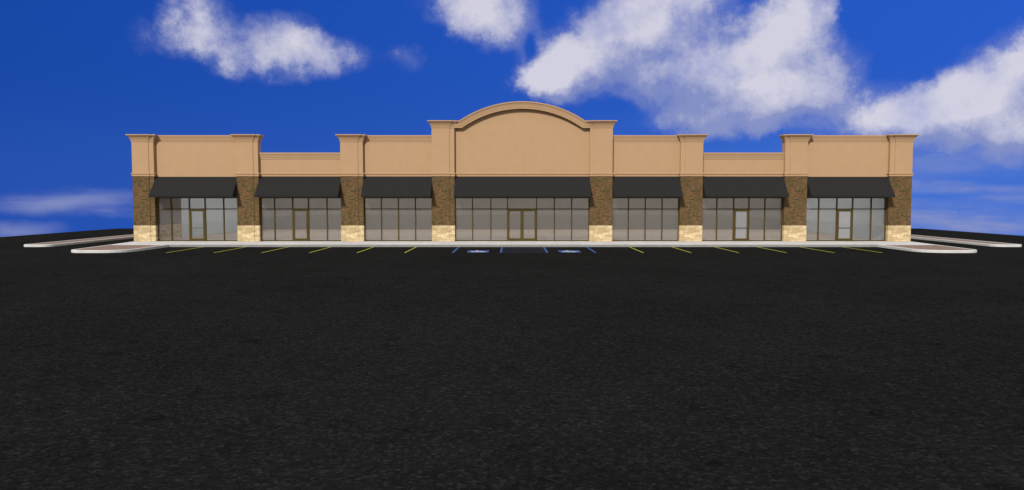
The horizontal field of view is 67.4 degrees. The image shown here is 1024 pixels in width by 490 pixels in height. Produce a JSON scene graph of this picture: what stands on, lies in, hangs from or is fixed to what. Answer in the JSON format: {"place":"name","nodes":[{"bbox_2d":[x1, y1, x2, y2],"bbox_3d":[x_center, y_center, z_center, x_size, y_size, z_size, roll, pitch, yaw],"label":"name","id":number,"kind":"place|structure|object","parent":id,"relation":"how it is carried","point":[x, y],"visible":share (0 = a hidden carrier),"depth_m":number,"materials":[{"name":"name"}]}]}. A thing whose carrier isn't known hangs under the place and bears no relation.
{"place":"outdoors","nodes":[
{"label":"outdoors","id":0,"kind":"place"},
{"bbox_2d":[71,245,167,252],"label":"traffic island","id":1,"kind":"structure","parent":0,"point":[113,248],"depth_m":45.79,"materials":[{"name":"concrete"}]},
{"bbox_2d":[0,228,1023,489],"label":"parking lot","id":2,"kind":"structure","parent":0,"point":[494,368],"depth_m":14.03,"materials":[{"name":"black asphalt"}]},
{"bbox_2d":[24,234,133,246],"bbox_3d":[-30.681,-0.871,64.986,1.859,0.158,31.090,0,3,0],"label":"median strip","id":3,"kind":"object","parent":2,"relation":"on","point":[77,241],"visible":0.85,"depth_m":53.45,"materials":[{"name":"concrete"}]},
{"bbox_2d":[468,250,488,251],"bbox_3d":[-1.984,0.376,45.213,1.250,0.009,1.646,0,3,0],"label":"accessible symbol","id":4,"kind":"object","parent":2,"relation":"on","point":[478,250],"visible":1,"depth_m":45.54,"materials":[{"name":"blue paint"}]},
{"bbox_2d":[502,247,545,252],"bbox_3d":[0.698,0.281,46.835,2.524,0.004,5.322,0,3,0],"label":"aisle hatching","id":5,"kind":"object","parent":2,"relation":"on","point":[523,251],"visible":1,"depth_m":45.11,"materials":[{"name":"blue paint"}]},
{"bbox_2d":[558,250,579,251],"bbox_3d":[3.380,0.376,45.213,1.250,0.009,1.646,0,3,0],"label":"accessible symbol","id":6,"kind":"object","parent":2,"relation":"on","point":[568,250],"visible":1,"depth_m":45.54,"materials":[{"name":"blue paint"}]},
{"bbox_2d":[911,235,1021,246],"bbox_3d":[32.077,-0.871,64.986,1.859,0.158,31.090,0,3,0],"label":"median strip","id":7,"kind":"object","parent":2,"relation":"on","point":[970,242],"visible":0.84,"depth_m":53.44,"materials":[{"name":"concrete"}]},
{"bbox_2d":[0,0,1023,236],"label":"sky","id":8,"kind":"structure","parent":0,"point":[77,77],"materials":[{"name":"blue"}]},
{"bbox_2d":[111,241,934,246],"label":"sidewalk","id":9,"kind":"structure","parent":0,"point":[522,243],"depth_m":50.70,"materials":[{"name":"concrete"}]},
{"bbox_2d":[125,101,918,240],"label":"commercial building","id":10,"kind":"structure","parent":9,"relation":"on","point":[522,171],"depth_m":53.06,"materials":[{"name":"paint"}]},
{"bbox_2d":[157,197,237,240],"bbox_3d":[-21.804,-1.788,53.414,5.685,3.045,0.134,0,3,0],"label":"storefront window","id":11,"kind":"structure","parent":10,"relation":"in","point":[157,197],"depth_m":53.37,"materials":[{"name":"brown metal"}]},
{"bbox_2d":[190,209,204,240],"bbox_3d":[-21.862,-1.367,53.381,1.024,2.198,0.128,0,3,0],"label":"door","id":12,"kind":"structure","parent":10,"relation":"in","point":[191,239],"depth_m":53.37,"materials":[{"name":"brown metal"}]},
{"bbox_2d":[260,197,340,240],"bbox_3d":[-14.633,-1.788,53.414,5.669,3.045,0.134,0,3,0],"label":"storefront window","id":13,"kind":"structure","parent":10,"relation":"in","point":[260,197],"depth_m":53.37,"materials":[{"name":"brown metal"}]},
{"bbox_2d":[293,209,307,240],"bbox_3d":[-14.684,-1.369,53.399,1.024,2.198,0.091,0,3,0],"label":"door","id":14,"kind":"structure","parent":10,"relation":"in","point":[295,239],"depth_m":53.34,"materials":[{"name":"brown metal"}]},
{"bbox_2d":[364,197,431,240],"bbox_3d":[-7.890,-1.788,53.414,4.740,3.045,0.134,0,3,0],"label":"storefront window","id":15,"kind":"structure","parent":10,"relation":"in","point":[364,197],"depth_m":53.34,"materials":[{"name":"brown metal"}]},
{"bbox_2d":[508,209,521,240],"bbox_3d":[0.210,-1.369,53.399,0.973,2.198,0.091,0,3,0],"label":"door","id":16,"kind":"structure","parent":10,"relation":"in","point":[509,239],"depth_m":53.36,"materials":[{"name":"brown metal"}]},
{"bbox_2d":[455,197,588,240],"bbox_3d":[0.698,-1.788,53.414,9.327,3.045,0.134,0,3,0],"label":"storefront window","id":17,"kind":"structure","parent":10,"relation":"in","point":[455,197],"depth_m":53.34,"materials":[{"name":"brown metal"}]},
{"bbox_2d":[522,209,535,240],"bbox_3d":[1.190,-1.369,53.399,0.973,2.198,0.091,0,3,0],"label":"door","id":18,"kind":"structure","parent":10,"relation":"in","point":[523,239],"depth_m":53.36,"materials":[{"name":"brown metal"}]},
{"bbox_2d":[612,197,678,240],"bbox_3d":[9.255,-1.788,53.414,4.679,3.045,0.134,0,3,0],"label":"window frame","id":19,"kind":"structure","parent":10,"relation":"in","point":[612,197],"depth_m":53.38,"materials":[{"name":"brown metal"}]},
{"bbox_2d":[734,209,748,240],"bbox_3d":[15.929,-1.367,53.381,0.984,2.198,0.128,0,3,0],"label":"door","id":20,"kind":"structure","parent":10,"relation":"in","point":[741,216],"depth_m":53.38,"materials":[{"name":"glass"}]},
{"bbox_2d":[702,197,782,240],"bbox_3d":[15.961,-1.788,53.414,5.654,3.045,0.134,0,3,0],"label":"storefront window","id":21,"kind":"structure","parent":10,"relation":"in","point":[703,197],"depth_m":53.34,"materials":[{"name":"brown metal"}]},
{"bbox_2d":[837,209,851,240],"bbox_3d":[23.111,-1.367,53.381,1.024,2.198,0.128,0,3,0],"label":"door","id":22,"kind":"structure","parent":10,"relation":"in","point":[844,216],"depth_m":53.38,"materials":[{"name":"glass"}]},
{"bbox_2d":[806,197,886,240],"bbox_3d":[23.162,-1.788,53.414,5.669,3.045,0.134,0,3,0],"label":"storefront window","id":23,"kind":"structure","parent":10,"relation":"in","point":[807,197],"depth_m":53.36,"materials":[{"name":"brown metal"}]},
{"bbox_2d":[877,245,976,252],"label":"traffic island","id":24,"kind":"structure","parent":0,"point":[932,248],"depth_m":45.79,"materials":[{"name":"concrete"}]}
]}

